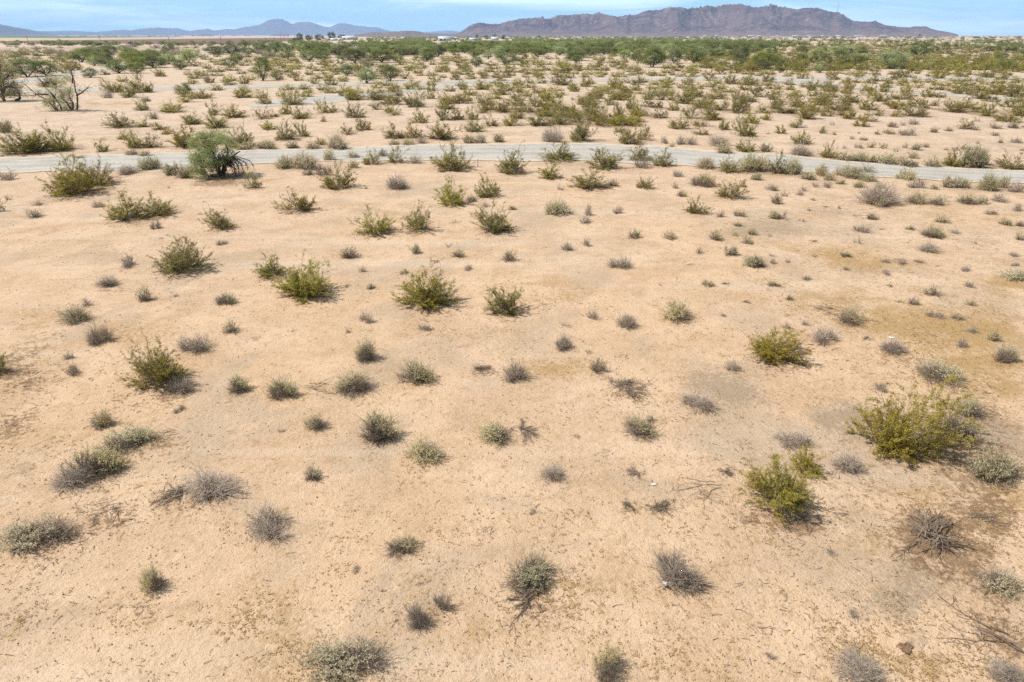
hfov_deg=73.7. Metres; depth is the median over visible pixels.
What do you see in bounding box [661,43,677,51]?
mesquite tree
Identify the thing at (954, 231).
dry bush
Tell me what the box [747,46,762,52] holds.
mesquite tree
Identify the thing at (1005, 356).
bursage bush
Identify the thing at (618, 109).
creosote bush
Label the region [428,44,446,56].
mesquite tree
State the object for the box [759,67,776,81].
creosote bush
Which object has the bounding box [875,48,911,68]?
mesquite tree
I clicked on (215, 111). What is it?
creosote bush
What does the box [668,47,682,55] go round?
mesquite tree
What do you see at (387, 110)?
creosote bush
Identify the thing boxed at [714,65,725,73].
creosote bush
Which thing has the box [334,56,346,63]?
mesquite tree
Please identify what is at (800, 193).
dry bush
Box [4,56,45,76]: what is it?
mesquite tree
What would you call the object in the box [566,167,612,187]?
creosote bush
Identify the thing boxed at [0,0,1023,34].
sky
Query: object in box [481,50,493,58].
mesquite tree
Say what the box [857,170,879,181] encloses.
saltbush
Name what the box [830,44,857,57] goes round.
mesquite tree
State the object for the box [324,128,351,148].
saltbush
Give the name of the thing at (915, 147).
bursage bush
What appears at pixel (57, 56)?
creosote bush
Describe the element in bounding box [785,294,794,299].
bursage bush
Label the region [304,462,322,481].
bursage bush
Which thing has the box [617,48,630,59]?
mesquite tree
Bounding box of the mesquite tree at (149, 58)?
[139,55,169,67]
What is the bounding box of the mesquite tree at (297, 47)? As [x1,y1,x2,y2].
[293,43,306,53]
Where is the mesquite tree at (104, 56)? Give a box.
[92,52,121,65]
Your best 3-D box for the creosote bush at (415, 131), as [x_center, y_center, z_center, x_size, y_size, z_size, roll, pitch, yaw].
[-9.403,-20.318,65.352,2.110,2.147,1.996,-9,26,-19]
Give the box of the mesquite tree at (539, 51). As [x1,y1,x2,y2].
[529,48,547,56]
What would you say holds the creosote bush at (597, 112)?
on the ground at (64, 249)
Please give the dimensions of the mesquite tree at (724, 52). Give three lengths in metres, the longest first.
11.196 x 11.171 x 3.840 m
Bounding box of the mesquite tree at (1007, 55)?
[993,52,1012,58]
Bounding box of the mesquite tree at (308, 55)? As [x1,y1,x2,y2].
[297,49,319,61]
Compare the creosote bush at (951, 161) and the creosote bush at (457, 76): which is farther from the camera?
the creosote bush at (457, 76)
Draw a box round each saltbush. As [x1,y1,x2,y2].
[135,152,163,170]
[160,160,185,175]
[172,165,193,178]
[236,141,254,149]
[252,138,281,148]
[273,153,295,169]
[284,139,298,147]
[289,149,318,169]
[303,139,320,148]
[313,135,326,144]
[323,148,336,159]
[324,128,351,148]
[343,146,360,157]
[349,159,359,167]
[388,137,401,144]
[401,137,417,144]
[461,134,475,143]
[473,133,486,143]
[491,133,505,141]
[694,154,716,169]
[714,140,732,153]
[737,148,765,171]
[750,171,763,180]
[756,152,770,171]
[758,140,773,151]
[780,152,806,174]
[798,169,819,179]
[814,163,829,175]
[823,171,836,180]
[831,161,851,175]
[836,149,856,161]
[841,163,866,179]
[848,152,869,161]
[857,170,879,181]
[861,153,879,162]
[874,152,895,164]
[890,152,908,165]
[893,165,921,180]
[898,156,920,167]
[921,154,944,166]
[939,172,963,188]
[955,175,973,187]
[958,140,991,167]
[974,167,1000,191]
[981,147,992,164]
[995,173,1014,187]
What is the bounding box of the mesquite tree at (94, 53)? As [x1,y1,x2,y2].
[82,50,99,60]
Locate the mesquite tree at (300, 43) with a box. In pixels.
[294,42,310,50]
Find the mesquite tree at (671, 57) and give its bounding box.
[667,49,683,62]
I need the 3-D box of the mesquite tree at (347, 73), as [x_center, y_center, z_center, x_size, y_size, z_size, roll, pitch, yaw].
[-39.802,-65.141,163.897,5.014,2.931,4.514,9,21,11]
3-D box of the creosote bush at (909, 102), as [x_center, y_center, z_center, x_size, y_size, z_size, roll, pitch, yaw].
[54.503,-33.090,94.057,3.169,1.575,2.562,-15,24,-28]
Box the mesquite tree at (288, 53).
[277,49,295,58]
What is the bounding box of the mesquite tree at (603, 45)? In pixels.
[598,44,611,50]
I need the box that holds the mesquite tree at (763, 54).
[748,51,786,63]
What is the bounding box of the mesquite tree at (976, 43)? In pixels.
[972,41,984,48]
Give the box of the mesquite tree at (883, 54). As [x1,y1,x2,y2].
[873,50,903,59]
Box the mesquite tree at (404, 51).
[397,46,410,55]
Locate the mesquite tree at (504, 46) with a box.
[498,43,510,50]
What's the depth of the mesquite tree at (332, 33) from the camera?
1343.94 m
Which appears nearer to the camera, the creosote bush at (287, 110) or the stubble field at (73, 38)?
the creosote bush at (287, 110)
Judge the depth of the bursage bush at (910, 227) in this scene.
34.29 m
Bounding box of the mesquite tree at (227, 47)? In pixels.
[219,43,244,54]
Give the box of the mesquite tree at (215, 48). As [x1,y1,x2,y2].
[202,46,225,54]
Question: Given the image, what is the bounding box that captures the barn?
[438,36,451,40]
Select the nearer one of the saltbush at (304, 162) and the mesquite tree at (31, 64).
the saltbush at (304, 162)
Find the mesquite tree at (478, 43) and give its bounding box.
[472,41,484,45]
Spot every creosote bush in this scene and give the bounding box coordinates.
[0,122,57,155]
[0,351,10,371]
[2,46,30,57]
[32,118,75,151]
[34,151,109,197]
[35,68,62,86]
[51,52,64,59]
[56,61,74,72]
[58,59,82,69]
[78,151,116,184]
[92,136,110,151]
[96,77,124,91]
[98,187,150,220]
[100,110,137,128]
[114,331,189,389]
[116,83,144,97]
[117,128,133,139]
[122,65,154,91]
[122,125,148,147]
[127,190,177,218]
[132,94,149,109]
[135,113,150,126]
[140,132,161,147]
[147,233,214,274]
[149,66,167,76]
[149,122,166,129]
[157,101,187,113]
[159,126,173,134]
[164,121,203,146]
[176,88,198,102]
[178,108,203,123]
[190,87,214,97]
[195,201,237,229]
[199,69,216,82]
[201,112,230,127]
[202,125,223,142]
[205,98,222,114]
[219,103,249,116]
[221,73,237,84]
[227,117,257,146]
[232,87,254,97]
[235,72,256,83]
[242,171,262,188]
[250,103,271,118]
[251,252,285,279]
[252,88,271,103]
[258,118,276,129]
[268,66,285,79]
[270,249,337,303]
[271,188,316,211]
[274,115,295,139]
[277,84,308,104]
[278,102,291,113]
[288,101,311,118]
[291,72,305,80]
[291,115,310,136]
[305,74,322,83]
[312,159,357,188]
[313,91,329,111]
[323,75,337,84]
[326,102,339,112]
[335,83,347,95]
[339,99,368,117]
[340,122,352,134]
[343,84,369,99]
[347,203,397,234]
[352,61,375,70]
[355,112,372,130]
[360,86,387,99]
[361,149,382,163]
[369,99,383,109]
[378,93,403,104]
[380,101,394,111]
[380,120,407,137]
[382,82,403,91]
[386,86,401,100]
[386,103,402,115]
[386,144,408,162]
[390,257,461,311]
[398,65,411,78]
[399,197,435,230]
[401,80,430,106]
[403,75,417,89]
[405,117,423,137]
[409,104,429,122]
[419,81,439,98]
[425,120,462,138]
[426,79,437,90]
[429,140,474,171]
[431,74,443,81]
[431,175,468,205]
[432,96,459,108]
[434,99,454,120]
[436,88,456,103]
[448,87,472,103]
[450,69,462,79]
[450,106,467,119]
[459,80,477,95]
[459,115,487,131]
[464,103,479,119]
[469,192,516,234]
[471,91,493,104]
[473,170,500,197]
[474,76,494,89]
[475,103,487,112]
[480,68,492,78]
[481,99,495,109]
[481,109,499,125]
[482,282,523,315]
[485,88,503,98]
[487,80,510,94]
[491,98,512,111]
[495,140,530,175]
[496,71,506,80]
[496,98,509,108]
[500,106,523,125]
[502,93,528,105]
[505,87,525,100]
[506,101,527,117]
[515,99,539,111]
[519,66,530,73]
[524,85,543,106]
[525,112,551,125]
[531,71,544,78]
[534,105,557,116]
[536,161,563,179]
[537,84,554,100]
[537,97,555,111]
[537,136,580,162]
[538,93,558,106]
[545,102,572,124]
[546,68,573,84]
[548,96,575,109]
[548,101,584,118]
[552,59,575,72]
[556,59,568,67]
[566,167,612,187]
[567,80,583,91]
[568,109,582,122]
[569,104,597,141]
[573,93,602,104]
[577,91,602,101]
[577,97,600,115]
[580,69,595,86]
[580,95,600,106]
[582,102,616,121]
[585,145,624,170]
[586,84,604,98]
[593,109,611,125]
[604,89,618,104]
[604,106,641,125]
[607,70,623,88]
[607,86,634,96]
[609,88,636,99]
[611,79,633,92]
[613,101,626,115]
[614,119,644,144]
[614,120,627,132]
[622,80,642,108]
[624,97,651,115]
[627,136,656,160]
[629,107,642,121]
[630,71,644,84]
[636,173,657,188]
[637,119,653,139]
[640,77,658,99]
[641,92,654,106]
[649,105,668,117]
[649,147,676,166]
[653,78,672,99]
[655,101,662,107]
[666,96,679,110]
[666,111,692,128]
[667,83,679,100]
[671,93,696,103]
[679,80,697,90]
[679,88,697,100]
[680,100,704,117]
[682,74,693,84]
[682,192,713,213]
[684,87,705,96]
[690,91,715,108]
[690,113,709,126]
[691,122,709,134]
[700,88,717,114]
[700,105,724,119]
[702,69,716,80]
[705,87,729,98]
[712,151,742,173]
[713,95,730,109]
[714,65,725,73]
[714,179,749,198]
[718,117,731,129]
[722,66,740,83]
[728,89,748,98]
[728,90,760,101]
[730,111,758,136]
[730,136,757,151]
[730,448,821,526]
[731,87,757,113]
[731,91,749,106]
[736,70,760,84]
[739,57,762,71]
[741,105,761,123]
[747,326,815,367]
[749,79,768,96]
[756,103,768,112]
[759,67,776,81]
[760,110,772,119]
[765,87,781,99]
[767,148,789,173]
[768,100,799,112]
[769,91,781,108]
[774,89,789,104]
[774,124,788,133]
[782,92,805,102]
[787,87,801,98]
[787,442,825,479]
[788,94,808,106]
[788,112,805,127]
[789,129,814,144]
[794,98,822,118]
[796,67,813,78]
[804,76,818,90]
[805,98,820,110]
[807,89,834,100]
[808,93,835,105]
[817,72,841,91]
[817,136,844,157]
[818,81,839,97]
[820,96,830,111]
[825,66,840,79]
[825,98,854,109]
[833,92,849,115]
[835,80,861,92]
[836,88,863,102]
[836,93,854,105]
[841,106,857,118]
[842,76,856,88]
[842,369,987,466]
[851,113,869,126]
[855,94,880,109]
[858,109,879,121]
[859,82,877,95]
[868,68,881,75]
[870,90,894,101]
[874,107,884,115]
[875,75,895,91]
[882,94,894,104]
[886,95,910,109]
[890,68,902,79]
[890,91,915,99]
[890,110,903,116]
[895,103,930,116]
[899,94,918,105]
[900,82,919,95]
[901,62,917,77]
[911,93,931,107]
[919,89,941,96]
[929,98,940,105]
[933,68,948,78]
[935,98,969,111]
[940,141,970,166]
[948,63,969,76]
[950,83,966,93]
[951,97,977,107]
[956,117,976,128]
[962,85,989,98]
[963,86,977,94]
[966,101,988,112]
[978,89,1002,101]
[979,64,996,77]
[980,81,1008,94]
[980,99,998,115]
[990,109,1023,122]
[990,148,1023,169]
[993,70,1014,79]
[997,76,1023,96]
[998,93,1023,107]
[1000,104,1023,115]
[1010,96,1023,111]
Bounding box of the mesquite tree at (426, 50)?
[419,48,438,59]
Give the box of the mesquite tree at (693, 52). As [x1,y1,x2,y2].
[680,47,707,62]
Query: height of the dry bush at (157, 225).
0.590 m
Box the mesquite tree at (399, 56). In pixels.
[391,53,403,61]
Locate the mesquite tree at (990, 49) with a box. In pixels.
[982,45,996,51]
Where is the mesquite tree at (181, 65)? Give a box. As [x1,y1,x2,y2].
[169,58,188,69]
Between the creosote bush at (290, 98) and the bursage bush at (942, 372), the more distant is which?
the creosote bush at (290, 98)
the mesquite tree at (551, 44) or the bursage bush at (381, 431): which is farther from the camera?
the mesquite tree at (551, 44)
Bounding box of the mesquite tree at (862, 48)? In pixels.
[852,45,871,53]
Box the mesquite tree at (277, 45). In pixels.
[267,42,286,50]
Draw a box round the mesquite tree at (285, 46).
[280,45,292,52]
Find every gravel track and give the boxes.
[3,49,232,86]
[251,83,474,106]
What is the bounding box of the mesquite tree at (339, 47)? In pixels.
[328,44,354,56]
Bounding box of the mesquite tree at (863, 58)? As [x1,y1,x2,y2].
[835,52,873,64]
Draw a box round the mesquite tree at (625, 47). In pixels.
[618,45,633,54]
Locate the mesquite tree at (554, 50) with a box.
[550,45,564,52]
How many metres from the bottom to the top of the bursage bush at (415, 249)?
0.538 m
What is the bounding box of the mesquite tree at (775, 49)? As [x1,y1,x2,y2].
[766,44,778,54]
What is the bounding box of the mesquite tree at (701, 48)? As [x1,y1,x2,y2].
[687,46,709,55]
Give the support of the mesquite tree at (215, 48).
on the ground at (64, 249)
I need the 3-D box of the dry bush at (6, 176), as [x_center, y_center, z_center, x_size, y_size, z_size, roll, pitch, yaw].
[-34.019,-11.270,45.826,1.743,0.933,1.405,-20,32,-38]
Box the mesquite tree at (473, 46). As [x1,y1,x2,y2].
[465,44,475,52]
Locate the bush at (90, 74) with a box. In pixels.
[80,68,98,76]
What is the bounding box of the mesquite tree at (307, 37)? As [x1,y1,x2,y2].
[305,35,313,39]
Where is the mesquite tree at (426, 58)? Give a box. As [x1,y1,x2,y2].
[418,51,434,61]
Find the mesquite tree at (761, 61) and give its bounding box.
[754,58,773,69]
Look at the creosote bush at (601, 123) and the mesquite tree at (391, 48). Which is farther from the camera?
the mesquite tree at (391, 48)
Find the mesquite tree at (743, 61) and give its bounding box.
[731,58,746,64]
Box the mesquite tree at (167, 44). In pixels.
[161,42,174,51]
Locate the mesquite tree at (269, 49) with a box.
[266,46,279,53]
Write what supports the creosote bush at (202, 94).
on the ground at (64, 249)
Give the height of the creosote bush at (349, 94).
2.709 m
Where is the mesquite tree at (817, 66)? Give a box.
[813,60,829,72]
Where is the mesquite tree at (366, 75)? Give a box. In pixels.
[355,66,377,82]
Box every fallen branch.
[67,499,133,525]
[126,602,145,617]
[147,425,178,443]
[300,379,331,391]
[671,475,723,506]
[809,305,837,313]
[939,595,1023,655]
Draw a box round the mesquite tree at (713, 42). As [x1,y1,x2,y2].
[707,40,720,46]
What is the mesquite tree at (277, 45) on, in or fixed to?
on the ground at (64, 249)
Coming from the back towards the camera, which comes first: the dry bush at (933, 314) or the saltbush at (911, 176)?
the saltbush at (911, 176)
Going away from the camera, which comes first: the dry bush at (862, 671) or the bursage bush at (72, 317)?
the dry bush at (862, 671)
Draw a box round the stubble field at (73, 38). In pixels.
[0,38,175,39]
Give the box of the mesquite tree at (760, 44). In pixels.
[754,42,763,49]
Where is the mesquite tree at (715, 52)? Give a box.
[710,50,725,57]
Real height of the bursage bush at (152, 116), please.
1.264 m
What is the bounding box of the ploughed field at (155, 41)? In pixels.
[2,38,301,43]
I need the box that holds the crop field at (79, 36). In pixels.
[0,36,180,37]
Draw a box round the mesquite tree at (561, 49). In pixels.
[551,45,567,54]
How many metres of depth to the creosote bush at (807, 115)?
79.92 m
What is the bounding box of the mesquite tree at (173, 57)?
[157,53,178,63]
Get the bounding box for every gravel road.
[0,76,1023,92]
[0,142,1023,182]
[736,78,1023,99]
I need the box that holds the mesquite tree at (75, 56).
[61,47,88,61]
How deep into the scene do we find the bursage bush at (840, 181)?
45.36 m
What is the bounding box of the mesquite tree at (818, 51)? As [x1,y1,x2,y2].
[807,47,826,56]
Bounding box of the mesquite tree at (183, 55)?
[178,49,199,61]
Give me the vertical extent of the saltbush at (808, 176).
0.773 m
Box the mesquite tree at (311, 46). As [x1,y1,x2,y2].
[302,43,322,52]
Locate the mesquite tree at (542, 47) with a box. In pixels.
[533,44,547,54]
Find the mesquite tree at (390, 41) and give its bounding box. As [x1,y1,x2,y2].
[382,40,399,45]
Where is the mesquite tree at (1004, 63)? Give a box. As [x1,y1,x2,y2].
[995,59,1018,68]
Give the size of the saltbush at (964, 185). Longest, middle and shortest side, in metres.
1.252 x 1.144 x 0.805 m
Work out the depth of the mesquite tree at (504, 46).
353.98 m
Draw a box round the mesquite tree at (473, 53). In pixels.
[466,49,481,56]
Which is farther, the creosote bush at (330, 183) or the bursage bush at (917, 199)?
the creosote bush at (330, 183)
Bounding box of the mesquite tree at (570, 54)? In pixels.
[561,49,588,59]
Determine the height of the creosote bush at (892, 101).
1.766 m
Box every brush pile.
[149,480,195,507]
[197,173,233,180]
[474,364,495,370]
[498,571,559,631]
[505,418,543,443]
[607,375,658,401]
[621,499,638,513]
[626,463,644,478]
[640,499,675,516]
[715,466,735,477]
[768,507,824,526]
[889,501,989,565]
[964,509,1002,526]
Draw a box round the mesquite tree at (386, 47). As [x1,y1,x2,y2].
[374,43,389,50]
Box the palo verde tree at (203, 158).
[183,127,258,181]
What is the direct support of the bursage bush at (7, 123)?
on the ground at (64, 249)
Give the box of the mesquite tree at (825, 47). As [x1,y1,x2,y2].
[821,43,837,51]
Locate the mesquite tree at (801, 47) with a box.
[794,45,808,51]
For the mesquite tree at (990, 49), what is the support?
on the ground at (64, 249)
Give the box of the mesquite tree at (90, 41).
[78,40,94,44]
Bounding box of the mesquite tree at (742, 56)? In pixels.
[731,45,753,60]
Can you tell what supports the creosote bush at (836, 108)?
on the ground at (64, 249)
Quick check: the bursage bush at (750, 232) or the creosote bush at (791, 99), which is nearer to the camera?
the bursage bush at (750, 232)
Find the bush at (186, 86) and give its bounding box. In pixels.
[171,82,192,95]
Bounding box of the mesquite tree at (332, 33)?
[327,32,335,37]
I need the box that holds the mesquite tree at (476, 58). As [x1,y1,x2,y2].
[469,54,482,66]
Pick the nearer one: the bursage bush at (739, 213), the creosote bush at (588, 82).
the bursage bush at (739, 213)
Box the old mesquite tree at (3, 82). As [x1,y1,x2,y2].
[0,50,36,100]
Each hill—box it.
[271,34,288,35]
[354,31,467,36]
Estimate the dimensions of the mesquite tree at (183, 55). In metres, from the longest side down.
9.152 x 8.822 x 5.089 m
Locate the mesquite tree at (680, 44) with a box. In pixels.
[676,41,688,46]
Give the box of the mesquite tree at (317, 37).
[314,34,323,39]
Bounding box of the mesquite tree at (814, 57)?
[807,55,819,62]
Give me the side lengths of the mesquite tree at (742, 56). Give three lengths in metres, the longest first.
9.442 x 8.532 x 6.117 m
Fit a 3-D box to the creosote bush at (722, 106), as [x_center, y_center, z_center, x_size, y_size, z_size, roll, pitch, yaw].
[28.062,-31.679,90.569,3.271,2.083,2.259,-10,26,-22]
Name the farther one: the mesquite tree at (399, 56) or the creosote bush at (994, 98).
the mesquite tree at (399, 56)
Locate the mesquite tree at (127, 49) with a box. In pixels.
[115,47,145,59]
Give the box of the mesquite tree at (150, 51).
[138,49,165,61]
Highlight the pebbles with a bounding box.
[0,197,1023,681]
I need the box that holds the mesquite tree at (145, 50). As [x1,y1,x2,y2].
[142,48,159,54]
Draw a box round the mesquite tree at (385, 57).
[367,48,397,62]
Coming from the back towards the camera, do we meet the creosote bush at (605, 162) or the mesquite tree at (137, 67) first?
the mesquite tree at (137, 67)
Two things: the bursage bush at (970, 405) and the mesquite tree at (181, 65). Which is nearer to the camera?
the bursage bush at (970, 405)
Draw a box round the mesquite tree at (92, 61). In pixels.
[85,54,100,65]
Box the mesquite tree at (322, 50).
[305,47,330,57]
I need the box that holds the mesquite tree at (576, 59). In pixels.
[571,54,582,62]
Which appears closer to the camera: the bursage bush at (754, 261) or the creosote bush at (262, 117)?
the bursage bush at (754, 261)
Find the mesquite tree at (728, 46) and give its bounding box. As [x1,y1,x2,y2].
[721,42,731,49]
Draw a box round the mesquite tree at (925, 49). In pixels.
[906,44,934,55]
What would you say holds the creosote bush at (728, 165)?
on the ground at (64, 249)
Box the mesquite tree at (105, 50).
[97,48,114,58]
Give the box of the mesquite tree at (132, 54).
[120,51,146,63]
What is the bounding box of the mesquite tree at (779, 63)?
[774,57,787,72]
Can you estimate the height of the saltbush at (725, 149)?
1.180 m
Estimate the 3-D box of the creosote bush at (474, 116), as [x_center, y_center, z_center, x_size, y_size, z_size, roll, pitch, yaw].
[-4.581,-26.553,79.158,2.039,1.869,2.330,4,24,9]
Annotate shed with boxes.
[342,36,356,39]
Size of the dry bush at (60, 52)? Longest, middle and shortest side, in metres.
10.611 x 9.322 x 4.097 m
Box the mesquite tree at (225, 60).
[219,56,239,66]
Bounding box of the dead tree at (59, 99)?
[21,62,95,110]
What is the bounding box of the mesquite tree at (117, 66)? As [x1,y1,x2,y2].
[102,58,133,73]
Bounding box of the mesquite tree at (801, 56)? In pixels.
[795,52,809,60]
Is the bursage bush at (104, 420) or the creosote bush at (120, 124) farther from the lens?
the creosote bush at (120, 124)
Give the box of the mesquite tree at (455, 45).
[451,42,463,51]
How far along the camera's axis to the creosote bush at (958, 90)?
114.62 m
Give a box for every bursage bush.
[0,119,14,132]
[0,508,91,556]
[51,301,94,324]
[58,442,129,483]
[84,419,161,457]
[87,404,117,429]
[124,148,139,154]
[133,283,156,301]
[135,560,165,597]
[137,149,151,155]
[139,96,151,101]
[146,111,159,118]
[209,290,236,304]
[218,317,239,335]
[221,372,253,394]
[262,372,300,401]
[293,622,401,681]
[301,412,330,431]
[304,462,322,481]
[328,363,375,396]
[337,244,360,257]
[352,330,377,364]
[353,405,404,449]
[367,283,375,289]
[378,531,425,560]
[394,356,437,385]
[401,430,446,465]
[408,244,421,254]
[450,249,464,256]
[477,417,510,446]
[499,247,516,261]
[507,546,561,593]
[544,196,575,216]
[586,635,628,681]
[588,356,609,374]
[606,177,620,185]
[619,411,661,441]
[627,228,641,238]
[654,294,697,322]
[661,229,676,239]
[676,190,686,196]
[688,172,721,186]
[700,278,714,285]
[707,228,724,240]
[716,208,725,216]
[723,243,738,255]
[732,221,744,225]
[733,208,747,215]
[738,236,753,243]
[740,253,769,267]
[746,228,757,234]
[765,279,780,286]
[766,209,786,218]
[769,191,785,204]
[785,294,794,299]
[831,300,869,326]
[833,177,846,183]
[839,250,854,256]
[852,180,867,187]
[863,140,876,147]
[864,211,879,220]
[872,194,892,206]
[878,142,887,148]
[884,128,896,133]
[886,121,899,127]
[903,224,915,229]
[904,188,931,204]
[904,351,968,390]
[907,149,919,158]
[910,143,921,149]
[916,223,949,238]
[919,282,945,296]
[927,193,949,205]
[928,125,940,132]
[934,213,952,222]
[941,410,986,444]
[948,311,965,320]
[949,389,988,420]
[954,192,981,204]
[957,433,1023,490]
[964,298,977,305]
[968,558,1023,603]
[973,194,992,204]
[986,326,1003,341]
[989,121,1005,128]
[992,267,1023,281]
[993,339,1023,364]
[996,218,1013,225]
[1006,119,1019,127]
[1014,220,1023,226]
[1015,229,1023,240]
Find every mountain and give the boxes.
[0,24,56,35]
[22,19,391,35]
[423,30,458,33]
[456,4,957,36]
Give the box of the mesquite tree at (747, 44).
[738,42,750,52]
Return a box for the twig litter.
[0,182,1023,681]
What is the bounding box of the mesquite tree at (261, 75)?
[250,55,272,80]
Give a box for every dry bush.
[0,168,20,180]
[20,207,44,217]
[27,198,43,205]
[42,459,100,494]
[55,48,70,55]
[60,362,80,376]
[62,349,75,360]
[80,297,96,306]
[82,319,115,345]
[89,199,102,207]
[92,274,120,287]
[99,87,114,97]
[114,253,138,268]
[116,162,138,175]
[149,218,163,228]
[163,372,193,394]
[168,459,251,509]
[172,328,218,354]
[172,404,185,414]
[213,240,228,245]
[235,496,301,546]
[253,47,266,53]
[300,168,312,174]
[313,159,333,175]
[352,564,359,572]
[356,312,374,323]
[377,147,387,156]
[379,172,410,189]
[403,597,434,631]
[406,151,423,163]
[415,129,427,143]
[416,323,433,330]
[431,591,454,610]
[464,192,476,201]
[501,357,529,381]
[515,167,523,173]
[535,461,569,482]
[540,124,567,141]
[555,332,573,351]
[561,238,571,250]
[578,214,591,223]
[582,308,599,319]
[583,238,591,245]
[584,201,592,215]
[604,254,633,268]
[612,204,622,212]
[613,311,639,327]
[632,152,651,167]
[640,543,714,599]
[661,136,668,142]
[672,168,684,176]
[675,134,684,144]
[676,389,719,415]
[682,134,699,144]
[704,134,732,145]
[722,359,741,372]
[763,650,777,661]
[764,183,777,188]
[768,257,777,263]
[769,185,778,190]
[769,425,819,450]
[783,140,815,155]
[793,189,803,195]
[800,274,811,279]
[810,322,840,344]
[821,178,832,187]
[821,546,836,557]
[824,445,868,476]
[829,634,899,681]
[848,607,858,618]
[849,223,873,232]
[851,177,910,205]
[858,163,880,171]
[867,381,887,393]
[878,336,908,357]
[895,257,907,264]
[896,126,920,135]
[905,296,920,304]
[906,174,927,187]
[908,117,921,124]
[915,239,941,252]
[922,308,947,319]
[949,227,960,233]
[955,337,971,346]
[961,265,971,271]
[962,278,976,287]
[962,325,979,332]
[982,208,998,213]
[982,654,1023,681]
[987,191,1012,201]
[1001,180,1023,192]
[1008,250,1022,256]
[1009,136,1022,142]
[1009,260,1021,265]
[1011,203,1023,211]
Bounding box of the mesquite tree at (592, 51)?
[581,46,601,55]
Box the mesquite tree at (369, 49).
[354,46,373,52]
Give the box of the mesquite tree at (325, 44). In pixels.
[317,42,332,50]
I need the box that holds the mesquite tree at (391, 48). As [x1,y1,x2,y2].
[385,46,399,53]
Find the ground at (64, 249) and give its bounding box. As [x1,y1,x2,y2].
[0,35,1023,681]
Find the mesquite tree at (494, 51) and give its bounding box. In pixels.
[490,46,504,55]
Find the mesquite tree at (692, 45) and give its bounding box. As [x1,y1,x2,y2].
[685,44,707,50]
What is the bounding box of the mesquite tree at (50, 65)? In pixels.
[29,58,58,74]
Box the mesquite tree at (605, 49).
[601,46,611,53]
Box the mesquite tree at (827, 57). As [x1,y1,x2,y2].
[818,53,834,64]
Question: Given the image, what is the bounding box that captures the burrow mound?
[875,632,926,656]
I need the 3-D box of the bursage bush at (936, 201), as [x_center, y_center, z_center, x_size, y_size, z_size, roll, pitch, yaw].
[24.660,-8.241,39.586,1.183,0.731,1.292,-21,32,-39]
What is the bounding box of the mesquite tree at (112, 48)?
[102,46,119,52]
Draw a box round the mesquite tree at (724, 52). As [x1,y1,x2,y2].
[717,49,739,57]
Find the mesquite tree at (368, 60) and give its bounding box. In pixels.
[361,58,375,67]
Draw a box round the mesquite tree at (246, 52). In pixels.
[240,47,256,53]
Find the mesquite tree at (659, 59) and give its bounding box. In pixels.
[637,46,668,66]
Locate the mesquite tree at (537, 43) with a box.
[531,41,547,47]
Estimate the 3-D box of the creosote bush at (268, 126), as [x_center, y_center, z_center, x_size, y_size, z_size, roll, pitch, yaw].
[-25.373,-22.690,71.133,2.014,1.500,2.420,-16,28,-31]
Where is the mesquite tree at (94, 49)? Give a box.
[82,47,102,56]
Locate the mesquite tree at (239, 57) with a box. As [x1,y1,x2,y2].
[226,51,244,62]
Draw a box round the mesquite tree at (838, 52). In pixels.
[830,48,848,60]
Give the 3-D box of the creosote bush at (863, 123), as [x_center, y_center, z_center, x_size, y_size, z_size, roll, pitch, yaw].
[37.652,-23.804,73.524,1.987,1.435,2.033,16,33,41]
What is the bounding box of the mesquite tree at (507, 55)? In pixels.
[492,52,520,63]
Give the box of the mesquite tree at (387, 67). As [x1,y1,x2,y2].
[379,63,400,80]
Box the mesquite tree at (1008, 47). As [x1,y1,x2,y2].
[993,43,1019,51]
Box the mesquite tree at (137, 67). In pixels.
[125,61,146,72]
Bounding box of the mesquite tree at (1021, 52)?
[1018,46,1023,54]
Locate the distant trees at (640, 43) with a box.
[0,35,1023,54]
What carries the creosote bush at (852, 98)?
on the ground at (64, 249)
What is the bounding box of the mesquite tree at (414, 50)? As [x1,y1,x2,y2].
[408,47,420,54]
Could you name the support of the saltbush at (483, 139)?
on the ground at (64, 249)
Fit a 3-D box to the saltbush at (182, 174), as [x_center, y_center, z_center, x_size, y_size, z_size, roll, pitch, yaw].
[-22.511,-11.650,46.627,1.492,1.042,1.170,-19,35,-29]
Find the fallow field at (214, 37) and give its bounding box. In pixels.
[124,37,328,37]
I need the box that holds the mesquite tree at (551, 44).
[544,42,559,51]
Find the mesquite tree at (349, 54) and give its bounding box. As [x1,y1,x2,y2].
[339,47,370,62]
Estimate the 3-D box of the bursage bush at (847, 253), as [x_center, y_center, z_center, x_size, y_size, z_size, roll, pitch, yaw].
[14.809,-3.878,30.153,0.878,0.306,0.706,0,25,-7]
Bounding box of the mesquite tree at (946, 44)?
[939,41,952,50]
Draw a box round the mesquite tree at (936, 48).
[929,45,942,52]
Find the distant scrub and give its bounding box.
[0,36,1023,116]
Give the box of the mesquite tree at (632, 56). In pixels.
[629,51,643,62]
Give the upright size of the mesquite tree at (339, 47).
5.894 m
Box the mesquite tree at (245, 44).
[237,42,252,49]
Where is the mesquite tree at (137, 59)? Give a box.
[124,56,151,67]
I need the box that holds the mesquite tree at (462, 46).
[457,43,471,52]
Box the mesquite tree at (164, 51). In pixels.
[157,49,176,60]
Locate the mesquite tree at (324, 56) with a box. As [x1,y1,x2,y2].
[313,52,333,59]
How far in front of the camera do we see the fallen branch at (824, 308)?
24.59 m
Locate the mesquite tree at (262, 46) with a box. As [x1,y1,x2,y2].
[251,43,266,51]

